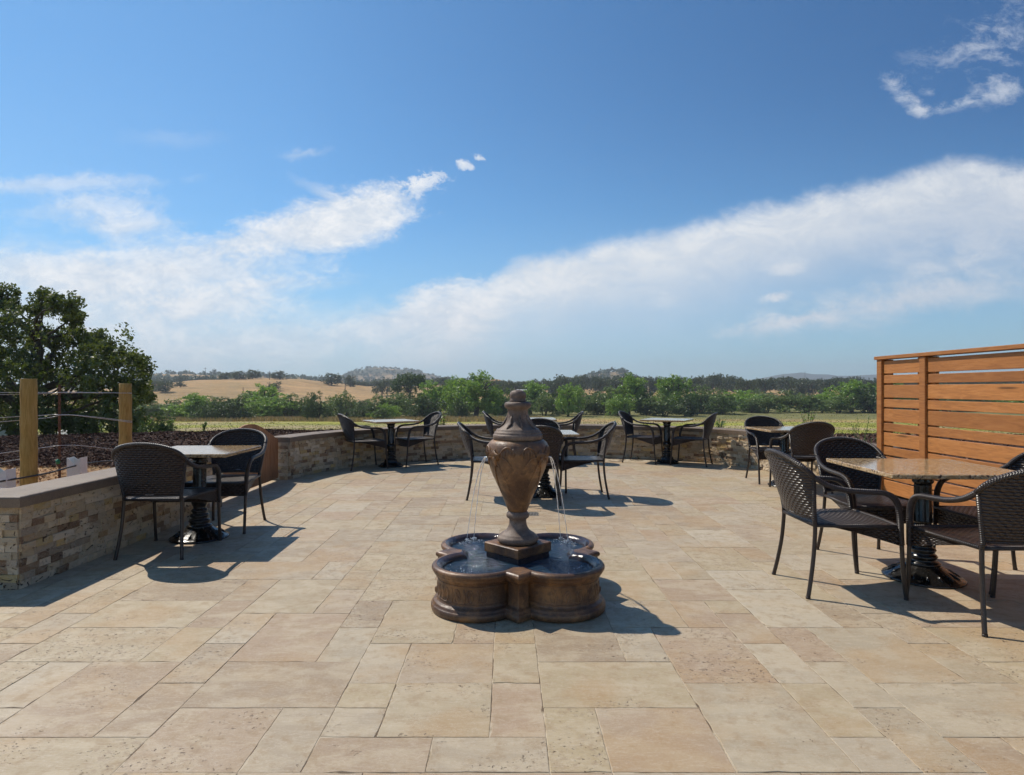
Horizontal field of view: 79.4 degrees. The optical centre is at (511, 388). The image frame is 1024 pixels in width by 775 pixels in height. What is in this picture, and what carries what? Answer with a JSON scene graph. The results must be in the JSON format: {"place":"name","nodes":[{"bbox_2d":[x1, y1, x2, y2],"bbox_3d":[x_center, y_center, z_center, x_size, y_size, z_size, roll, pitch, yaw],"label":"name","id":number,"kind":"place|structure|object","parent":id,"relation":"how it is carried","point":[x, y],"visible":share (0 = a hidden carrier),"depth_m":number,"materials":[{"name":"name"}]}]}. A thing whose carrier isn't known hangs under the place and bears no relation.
{"place":"outdoors","nodes":[
{"label":"outdoors","id":0,"kind":"place"},
{"bbox_2d":[0,457,1023,774],"bbox_3d":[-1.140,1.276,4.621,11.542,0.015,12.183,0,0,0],"label":"patio","id":1,"kind":"structure","parent":0,"point":[94,676],"depth_m":2.99,"materials":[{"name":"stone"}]},
{"bbox_2d":[111,442,221,559],"bbox_3d":[-2.699,0.828,4.804,0.602,0.881,0.720,0,0,-1],"label":"wicker armchair","id":2,"kind":"object","parent":1,"relation":"on","point":[154,473],"visible":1,"depth_m":4.57,"materials":[{"name":"wicker"}]},
{"bbox_2d":[169,445,260,543],"bbox_3d":[-2.660,0.893,5.250,0.760,0.750,0.760,0,0,-2],"label":"bistro table","id":3,"kind":"object","parent":1,"relation":"on","point":[200,528],"visible":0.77,"depth_m":5.19,"materials":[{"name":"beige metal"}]},
{"bbox_2d":[184,428,267,533],"bbox_3d":[-2.623,0.828,5.716,0.602,0.881,0.720,0,0,-3],"label":"wicker armchair","id":4,"kind":"object","parent":1,"relation":"on","point":[247,463],"visible":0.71,"depth_m":5.92,"materials":[{"name":"plastic"}]},
{"bbox_2d":[337,413,388,470],"bbox_3d":[-2.408,0.828,9.830,0.720,0.881,0.602,0,0,-32],"label":"wicker armchair","id":5,"kind":"object","parent":1,"relation":"on","point":[347,424],"visible":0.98,"depth_m":9.65,"materials":[{"name":"wicker"}]},
{"bbox_2d":[362,419,419,467],"bbox_3d":[-1.980,0.893,10.080,0.740,0.750,0.740,0,0,-30],"label":"bistro table","id":6,"kind":"object","parent":1,"relation":"on","point":[393,462],"visible":0.94,"depth_m":10.02,"materials":[{"name":"black metal"}]},
{"bbox_2d":[394,411,441,467],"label":"wicker armchair","id":7,"kind":"object","parent":1,"relation":"on","point":[431,422],"visible":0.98,"depth_m":10.35,"materials":[{"name":"plastic"}]},
{"bbox_2d":[457,422,492,500],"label":"wicker armchair","id":8,"kind":"object","parent":1,"relation":"on","point":[466,434],"visible":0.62,"depth_m":7.03,"materials":[{"name":"plastic"}]},
{"bbox_2d":[482,411,502,437],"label":"wicker armchair","id":9,"kind":"object","parent":1,"relation":"on","point":[489,420],"visible":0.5,"depth_m":10.51,"materials":[{"name":"plastic"}]},
{"bbox_2d":[431,390,605,623],"bbox_3d":[0.036,0.638,3.830,1.032,1.263,1.032,0,0,0],"label":"fountain","id":10,"kind":"object","parent":1,"relation":"on","point":[518,570],"visible":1,"depth_m":3.64,"materials":[{"name":"stone"}]},
{"bbox_2d":[536,425,562,505],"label":"wicker armchair","id":11,"kind":"object","parent":1,"relation":"on","point":[553,437],"visible":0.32,"depth_m":6.65,"materials":[{"name":"wicker"}]},
{"bbox_2d":[531,418,567,492],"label":"wicker armchair","id":12,"kind":"object","parent":1,"relation":"on","point":[545,422],"visible":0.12,"depth_m":8.12,"materials":[{"name":"plastic"}]},
{"bbox_2d":[532,430,579,497],"bbox_3d":[0.380,0.893,7.360,0.760,0.750,0.760,0,0,-2],"label":"bistro table","id":13,"kind":"object","parent":1,"relation":"on","point":[545,489],"visible":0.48,"depth_m":7.25,"materials":[{"name":"black metal"}]},
{"bbox_2d":[557,411,583,455],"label":"wicker armchair","id":14,"kind":"object","parent":1,"relation":"on","point":[576,420],"visible":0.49,"depth_m":10.51,"materials":[{"name":"wicker"}]},
{"bbox_2d":[554,421,616,499],"bbox_3d":[0.876,0.828,7.321,0.720,0.881,0.602,0,0,-1],"label":"wicker armchair","id":15,"kind":"object","parent":1,"relation":"on","point":[605,434],"visible":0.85,"depth_m":7.10,"materials":[{"name":"wicker"}]},
{"bbox_2d":[618,411,662,463],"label":"wicker armchair","id":16,"kind":"object","parent":1,"relation":"on","point":[627,419],"visible":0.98,"depth_m":10.67,"materials":[{"name":"wicker"}]},
{"bbox_2d":[640,418,693,464],"bbox_3d":[2.640,0.893,10.500,0.740,0.750,0.740,0,0,28],"label":"bistro table","id":17,"kind":"object","parent":1,"relation":"on","point":[665,457],"visible":0.92,"depth_m":10.44,"materials":[{"name":"black metal"}]},
{"bbox_2d":[669,412,717,466],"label":"wicker armchair","id":18,"kind":"object","parent":1,"relation":"on","point":[708,423],"visible":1,"depth_m":10.11,"materials":[{"name":"plastic"}]},
{"bbox_2d":[744,416,790,483],"bbox_3d":[3.562,0.828,8.516,0.602,0.881,0.720,0,0,2],"label":"wicker armchair","id":19,"kind":"object","parent":1,"relation":"on","point":[757,438],"visible":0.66,"depth_m":8.74,"materials":[{"name":"plastic"}]},
{"bbox_2d":[745,426,793,486],"bbox_3d":[3.580,0.893,8.080,0.740,0.750,0.740,0,0,-3],"label":"bistro table","id":20,"kind":"object","parent":1,"relation":"on","point":[782,430],"visible":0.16,"depth_m":8.04,"materials":[{"name":"beige metal"}]},
{"bbox_2d":[769,421,834,493],"bbox_3d":[3.600,0.828,7.624,0.602,0.881,0.720,0,0,0],"label":"wicker armchair","id":21,"kind":"object","parent":1,"relation":"on","point":[805,438],"visible":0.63,"depth_m":7.36,"materials":[{"name":"wicker"}]},
{"bbox_2d":[764,448,908,599],"bbox_3d":[2.024,0.828,3.970,0.720,0.881,0.602,0,0,0],"label":"wicker armchair","id":22,"kind":"object","parent":1,"relation":"on","point":[795,480],"visible":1,"depth_m":3.78,"materials":[{"name":"wicker"}]},
{"bbox_2d":[814,437,932,569],"bbox_3d":[2.659,0.828,4.636,0.602,0.881,0.720,0,0,-1],"label":"wicker armchair","id":23,"kind":"object","parent":1,"relation":"on","point":[851,447],"visible":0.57,"depth_m":4.85,"materials":[{"name":"wicker"}]},
{"bbox_2d":[826,458,1014,588],"bbox_3d":[2.760,0.893,4.140,0.880,0.750,0.880,0,0,3],"label":"bistro table","id":24,"kind":"object","parent":1,"relation":"on","point":[928,570],"visible":0.76,"depth_m":4.06,"materials":[{"name":"beige stone"}]},
{"bbox_2d":[874,344,1023,505],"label":"slatted fence","id":25,"kind":"object","parent":1,"relation":"on","point":[928,417],"visible":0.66,"depth_m":5.92,"materials":[{"name":"brown wood"}]},
{"bbox_2d":[906,469,1023,636],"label":"wicker armchair","id":26,"kind":"object","parent":1,"relation":"on","point":[998,527],"visible":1,"depth_m":3.19,"materials":[{"name":"plastic"}]},
{"bbox_2d":[933,452,1023,594],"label":"wicker armchair","id":27,"kind":"object","parent":1,"relation":"on","point":[954,514],"visible":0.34,"depth_m":4.27,"materials":[{"name":"wicker"}]},
{"bbox_2d":[0,367,1023,500],"bbox_3d":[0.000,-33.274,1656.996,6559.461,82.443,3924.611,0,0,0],"label":"ground","id":28,"kind":"structure","parent":0,"point":[229,388],"depth_m":151.81,"materials":[{"name":"soil"}]},
{"bbox_2d":[0,468,15,487],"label":"plant guard","id":29,"kind":"object","parent":28,"relation":"on","point":[7,474],"visible":0.44,"depth_m":5.83,"materials":[{"name":"white plastic"}]},
{"bbox_2d":[19,379,37,485],"bbox_3d":[-4.860,0.581,6.199,0.152,1.359,0.152,0,0,0],"label":"wooden post","id":30,"kind":"object","parent":28,"relation":"on","point":[28,447],"visible":0.79,"depth_m":6.14,"materials":[{"name":"brown wood"}]},
{"bbox_2d":[1,465,109,485],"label":"straw","id":31,"kind":"object","parent":28,"relation":"on","point":[39,478],"visible":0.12,"depth_m":8.97,"materials":[{"name":"beige plant"}]},
{"bbox_2d":[55,385,60,477],"bbox_3d":[-4.872,0.610,6.619,0.048,1.300,0.048,0,0,-43],"label":"metal stake","id":32,"kind":"object","parent":28,"relation":"on","point":[58,461],"visible":0.75,"depth_m":6.62,"materials":[{"name":"metal"}]},
{"bbox_2d":[67,457,86,476],"bbox_3d":[-4.840,0.990,6.860,0.140,0.460,0.140,0,0,-8],"label":"plant guard","id":33,"kind":"object","parent":28,"relation":"on","point":[81,465],"visible":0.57,"depth_m":6.80,"materials":[{"name":"white plastic"}]},
{"bbox_2d":[0,281,158,434],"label":"oak tree","id":34,"kind":"object","parent":28,"relation":"on","point":[38,337],"visible":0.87,"depth_m":24.71,"materials":[{"name":"green plant"}]},
{"bbox_2d":[0,458,222,589],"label":"stone wall","id":35,"kind":"structure","parent":28,"relation":"on","point":[50,528],"depth_m":4.33,"materials":[{"name":"stone"}]},
{"bbox_2d":[118,384,131,445],"bbox_3d":[-4.854,0.598,7.750,0.164,1.324,0.164,0,0,-45],"label":"wooden post","id":36,"kind":"object","parent":28,"relation":"on","point":[125,410],"visible":0.52,"depth_m":7.69,"materials":[{"name":"brown wood"}]},
{"bbox_2d":[0,460,112,481],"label":"drip hose","id":37,"kind":"object","parent":36,"relation":"attached to","point":[51,471],"visible":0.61,"depth_m":6.34,"materials":[{"name":"black rubber"}]},
{"bbox_2d":[134,400,164,416],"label":"bush","id":38,"kind":"object","parent":28,"relation":"on","point":[153,407],"visible":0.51,"depth_m":126.09,"materials":[{"name":"green plant"}]},
{"bbox_2d":[135,410,179,431],"bbox_3d":[-9.995,1.034,17.413,1.136,0.858,1.068,0,0,33],"label":"bush","id":39,"kind":"object","parent":28,"relation":"on","point":[162,427],"visible":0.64,"depth_m":17.32,"materials":[{"name":"green plant"}]},
{"bbox_2d":[153,380,175,391],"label":"oak tree","id":40,"kind":"object","parent":28,"relation":"on","point":[168,384],"visible":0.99,"depth_m":298.21,"materials":[{"name":"green plant"}]},
{"bbox_2d":[0,428,341,467],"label":"mulch","id":41,"kind":"object","parent":28,"relation":"on","point":[43,455],"visible":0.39,"depth_m":12.23,"materials":[{"name":"brown plant"}]},
{"bbox_2d":[158,398,187,416],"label":"bush","id":42,"kind":"object","parent":28,"relation":"on","point":[166,413],"visible":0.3,"depth_m":125.43,"materials":[{"name":"green plant"}]},
{"bbox_2d":[160,392,216,417],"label":"broadleaf tree","id":43,"kind":"object","parent":28,"relation":"on","point":[192,403],"visible":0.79,"depth_m":120.31,"materials":[{"name":"green plant"}]},
{"bbox_2d":[186,404,218,419],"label":"bush","id":44,"kind":"object","parent":28,"relation":"on","point":[199,414],"visible":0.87,"depth_m":107.53,"materials":[{"name":"green plant"}]},
{"bbox_2d":[203,397,239,418],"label":"bush","id":45,"kind":"object","parent":28,"relation":"on","point":[221,411],"visible":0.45,"depth_m":110.91,"materials":[{"name":"green plant"}]},
{"bbox_2d":[217,396,255,419],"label":"bush","id":46,"kind":"object","parent":28,"relation":"on","point":[242,413],"visible":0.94,"depth_m":108.31,"materials":[{"name":"green plant"}]},
{"bbox_2d":[225,392,270,414],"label":"bush","id":47,"kind":"object","parent":28,"relation":"on","point":[246,396],"visible":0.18,"depth_m":133.37,"materials":[{"name":"green plant"}]},
{"bbox_2d":[38,422,485,433],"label":"grass","id":48,"kind":"structure","parent":28,"relation":"on","point":[264,425],"depth_m":77.14,"materials":[{"name":"green plant"}]},
{"bbox_2d":[242,383,287,407],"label":"broadleaf tree","id":49,"kind":"object","parent":28,"relation":"on","point":[269,391],"visible":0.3,"depth_m":140.88,"materials":[{"name":"green plant"}]},
{"bbox_2d":[235,396,300,417],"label":"willow bush","id":50,"kind":"object","parent":28,"relation":"on","point":[259,407],"visible":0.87,"depth_m":124.75,"materials":[{"name":"green plant"}]},
{"bbox_2d":[261,393,318,416],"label":"bush","id":51,"kind":"object","parent":28,"relation":"on","point":[291,412],"visible":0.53,"depth_m":127.58,"materials":[{"name":"green plant"}]},
{"bbox_2d":[299,390,334,419],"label":"bush","id":52,"kind":"object","parent":28,"relation":"on","point":[312,412],"visible":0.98,"depth_m":108.05,"materials":[{"name":"green plant"}]},
{"bbox_2d":[320,372,344,384],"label":"oak tree","id":53,"kind":"object","parent":28,"relation":"on","point":[329,380],"visible":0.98,"depth_m":404.23,"materials":[{"name":"green plant"}]},
{"bbox_2d":[141,414,543,421],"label":"dry grass","id":54,"kind":"structure","parent":28,"relation":"on","point":[479,418],"depth_m":105.18,"materials":[{"name":"plant"}]},
{"bbox_2d":[329,389,358,416],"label":"bush","id":55,"kind":"object","parent":28,"relation":"on","point":[340,401],"visible":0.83,"depth_m":127.78,"materials":[{"name":"green plant"}]},
{"bbox_2d":[73,366,640,389],"bbox_3d":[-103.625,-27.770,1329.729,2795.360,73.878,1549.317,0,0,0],"label":"woods","id":56,"kind":"object","parent":28,"relation":"on","point":[418,371],"visible":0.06,"depth_m":1009.83,"materials":[{"name":"green wood"}]},
{"bbox_2d":[343,401,373,417],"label":"bush","id":57,"kind":"object","parent":28,"relation":"on","point":[364,410],"visible":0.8,"depth_m":119.20,"materials":[{"name":"green plant"}]},
{"bbox_2d":[361,392,395,412],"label":"bush","id":58,"kind":"object","parent":28,"relation":"on","point":[376,402],"visible":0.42,"depth_m":135.78,"materials":[{"name":"green plant"}]},
{"bbox_2d":[371,377,390,395],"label":"oak tree","id":59,"kind":"object","parent":28,"relation":"on","point":[381,387],"visible":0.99,"depth_m":328.21,"materials":[{"name":"green plant"}]},
{"bbox_2d":[368,408,394,418],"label":"bush","id":60,"kind":"object","parent":28,"relation":"on","point":[383,412],"visible":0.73,"depth_m":107.61,"materials":[{"name":"green plant"}]},
{"bbox_2d":[365,402,401,417],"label":"willow bush","id":61,"kind":"object","parent":28,"relation":"on","point":[394,410],"visible":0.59,"depth_m":115.68,"materials":[{"name":"green plant"}]},
{"bbox_2d":[379,393,411,414],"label":"bush","id":62,"kind":"object","parent":28,"relation":"on","point":[402,403],"visible":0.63,"depth_m":138.17,"materials":[{"name":"green plant"}]},
{"bbox_2d":[389,372,425,396],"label":"oak tree","id":63,"kind":"object","parent":28,"relation":"on","point":[406,381],"visible":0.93,"depth_m":189.48,"materials":[{"name":"green plant"}]},
{"bbox_2d":[400,392,447,417],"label":"bush","id":64,"kind":"object","parent":28,"relation":"on","point":[422,411],"visible":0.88,"depth_m":121.61,"materials":[{"name":"green plant"}]},
{"bbox_2d":[416,379,447,409],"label":"broadleaf tree","id":65,"kind":"object","parent":28,"relation":"on","point":[434,393],"visible":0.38,"depth_m":150.31,"materials":[{"name":"green plant"}]},
{"bbox_2d":[438,375,469,414],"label":"broadleaf tree","id":66,"kind":"object","parent":28,"relation":"on","point":[448,401],"visible":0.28,"depth_m":144.41,"materials":[{"name":"green plant"}]},
{"bbox_2d":[444,397,469,416],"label":"bush","id":67,"kind":"object","parent":28,"relation":"on","point":[461,410],"visible":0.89,"depth_m":123.44,"materials":[{"name":"green plant"}]},
{"bbox_2d":[445,370,505,416],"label":"broadleaf tree","id":68,"kind":"object","parent":28,"relation":"on","point":[470,391],"visible":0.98,"depth_m":130.59,"materials":[{"name":"green plant"}]},
{"bbox_2d":[523,379,549,413],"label":"broadleaf tree","id":69,"kind":"object","parent":28,"relation":"on","point":[534,389],"visible":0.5,"depth_m":151.40,"materials":[{"name":"green plant"}]},
{"bbox_2d":[533,391,563,415],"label":"bush","id":70,"kind":"object","parent":28,"relation":"on","point":[544,402],"visible":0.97,"depth_m":141.40,"materials":[{"name":"green plant"}]},
{"bbox_2d":[554,382,584,415],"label":"broadleaf tree","id":71,"kind":"object","parent":28,"relation":"on","point":[571,399],"visible":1,"depth_m":137.01,"materials":[{"name":"green plant"}]},
{"bbox_2d":[571,392,598,414],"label":"bush","id":72,"kind":"object","parent":28,"relation":"on","point":[588,404],"visible":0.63,"depth_m":144.68,"materials":[{"name":"green plant"}]},
{"bbox_2d":[274,424,902,482],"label":"stone wall","id":73,"kind":"structure","parent":28,"relation":"on","point":[303,454],"depth_m":10.45,"materials":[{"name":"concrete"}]},
{"bbox_2d":[222,424,277,498],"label":"wooden gate","id":74,"kind":"structure","parent":73,"relation":"attached to","point":[269,470],"depth_m":8.19,"materials":[{"name":"wood"}]},
{"bbox_2d":[592,377,608,392],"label":"oak tree","id":75,"kind":"object","parent":28,"relation":"on","point":[600,383],"visible":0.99,"depth_m":307.75,"materials":[{"name":"green plant"}]},
{"bbox_2d":[589,385,625,414],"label":"bush","id":76,"kind":"object","parent":28,"relation":"on","point":[604,397],"visible":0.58,"depth_m":145.34,"materials":[{"name":"green plant"}]},
{"bbox_2d":[601,393,636,415],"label":"willow bush","id":77,"kind":"object","parent":28,"relation":"on","point":[612,403],"visible":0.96,"depth_m":139.35,"materials":[{"name":"green plant"}]},
{"bbox_2d":[611,372,647,414],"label":"broadleaf tree","id":78,"kind":"object","parent":28,"relation":"on","point":[635,386],"visible":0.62,"depth_m":149.13,"materials":[{"name":"green plant"}]},
{"bbox_2d":[630,390,664,414],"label":"bush","id":79,"kind":"object","parent":28,"relation":"on","point":[643,410],"visible":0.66,"depth_m":146.68,"materials":[{"name":"green plant"}]},
{"bbox_2d":[645,377,656,395],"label":"oak tree","id":80,"kind":"object","parent":28,"relation":"on","point":[651,383],"visible":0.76,"depth_m":314.42,"materials":[{"name":"green plant"}]},
{"bbox_2d":[642,393,684,416],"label":"bush","id":81,"kind":"object","parent":28,"relation":"on","point":[659,406],"visible":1,"depth_m":142.79,"materials":[{"name":"green plant"}]},
{"bbox_2d":[654,374,699,412],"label":"broadleaf tree","id":82,"kind":"object","parent":28,"relation":"on","point":[674,391],"visible":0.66,"depth_m":157.35,"materials":[{"name":"green plant"}]},
{"bbox_2d":[670,395,699,416],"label":"bush","id":83,"kind":"object","parent":28,"relation":"on","point":[688,406],"visible":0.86,"depth_m":145.46,"materials":[{"name":"green plant"}]},
{"bbox_2d":[685,384,715,412],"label":"bush","id":84,"kind":"object","parent":28,"relation":"on","point":[704,396],"visible":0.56,"depth_m":158.88,"materials":[{"name":"green plant"}]},
{"bbox_2d":[704,373,722,392],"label":"oak tree","id":85,"kind":"object","parent":28,"relation":"on","point":[712,380],"visible":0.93,"depth_m":338.67,"materials":[{"name":"green plant"}]},
{"bbox_2d":[705,388,733,411],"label":"bush","id":86,"kind":"object","parent":28,"relation":"on","point":[716,394],"visible":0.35,"depth_m":169.06,"materials":[{"name":"green plant"}]},
{"bbox_2d":[700,395,744,414],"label":"bush","id":87,"kind":"object","parent":28,"relation":"on","point":[718,409],"visible":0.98,"depth_m":150.98,"materials":[{"name":"green plant"}]},
{"bbox_2d":[718,377,733,392],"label":"oak tree","id":88,"kind":"object","parent":28,"relation":"on","point":[726,383],"visible":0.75,"depth_m":324.32,"materials":[{"name":"green plant"}]},
{"bbox_2d":[714,389,771,411],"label":"willow bush","id":89,"kind":"object","parent":28,"relation":"on","point":[746,395],"visible":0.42,"depth_m":165.49,"materials":[{"name":"green plant"}]},
{"bbox_2d":[734,377,758,391],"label":"oak tree","id":90,"kind":"object","parent":28,"relation":"on","point":[749,383],"visible":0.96,"depth_m":296.28,"materials":[{"name":"green plant"}]},
{"bbox_2d":[736,400,767,412],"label":"bush","id":91,"kind":"object","parent":28,"relation":"on","point":[751,406],"visible":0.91,"depth_m":155.34,"materials":[{"name":"green plant"}]},
{"bbox_2d":[742,392,785,412],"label":"bush","id":92,"kind":"object","parent":28,"relation":"on","point":[768,404],"visible":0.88,"depth_m":157.04,"materials":[{"name":"green plant"}]},
{"bbox_2d":[754,377,776,393],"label":"oak tree","id":93,"kind":"object","parent":28,"relation":"on","point":[764,384],"visible":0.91,"depth_m":313.19,"materials":[{"name":"green plant"}]},
{"bbox_2d":[534,414,1023,433],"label":"grass","id":94,"kind":"structure","parent":28,"relation":"on","point":[794,421],"depth_m":95.66,"materials":[{"name":"green plant"}]},
{"bbox_2d":[760,389,804,412],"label":"bush","id":95,"kind":"object","parent":28,"relation":"on","point":[787,400],"visible":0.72,"depth_m":164.47,"materials":[{"name":"green plant"}]},
{"bbox_2d":[790,379,806,395],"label":"oak tree","id":96,"kind":"object","parent":28,"relation":"on","point":[801,387],"visible":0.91,"depth_m":290.21,"materials":[{"name":"green plant"}]},
{"bbox_2d":[792,392,824,412],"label":"bush","id":97,"kind":"object","parent":28,"relation":"on","point":[809,402],"visible":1,"depth_m":161.06,"materials":[{"name":"green plant"}]},
{"bbox_2d":[802,380,820,394],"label":"oak tree","id":98,"kind":"object","parent":28,"relation":"on","point":[809,384],"visible":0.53,"depth_m":317.55,"materials":[{"name":"green plant"}]},
{"bbox_2d":[811,390,835,410],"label":"willow bush","id":99,"kind":"object","parent":28,"relation":"on","point":[823,395],"visible":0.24,"depth_m":169.72,"materials":[{"name":"green plant"}]},
{"bbox_2d":[816,379,831,393],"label":"oak tree","id":100,"kind":"object","parent":28,"relation":"on","point":[827,384],"visible":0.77,"depth_m":328.60,"materials":[{"name":"green plant"}]},
{"bbox_2d":[818,395,855,412],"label":"bush","id":101,"kind":"object","parent":28,"relation":"on","point":[836,404],"visible":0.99,"depth_m":159.28,"materials":[{"name":"green plant"}]},
{"bbox_2d":[823,379,876,411],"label":"broadleaf tree","id":102,"kind":"object","parent":28,"relation":"on","point":[847,388],"visible":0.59,"depth_m":162.34,"materials":[{"name":"green plant"}]},
{"bbox_2d":[850,382,895,412],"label":"bush","id":103,"kind":"object","parent":28,"relation":"on","point":[869,403],"visible":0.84,"depth_m":157.60,"materials":[{"name":"green plant"}]},
{"bbox_2d":[833,432,1023,494],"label":"stone wall","id":104,"kind":"structure","parent":28,"relation":"on","point":[870,435],"depth_m":13.01,"materials":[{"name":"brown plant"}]},
{"bbox_2d":[0,0,1023,385],"label":"sky","id":105,"kind":"structure","parent":0,"point":[513,190],"materials":[{"name":"blue"}]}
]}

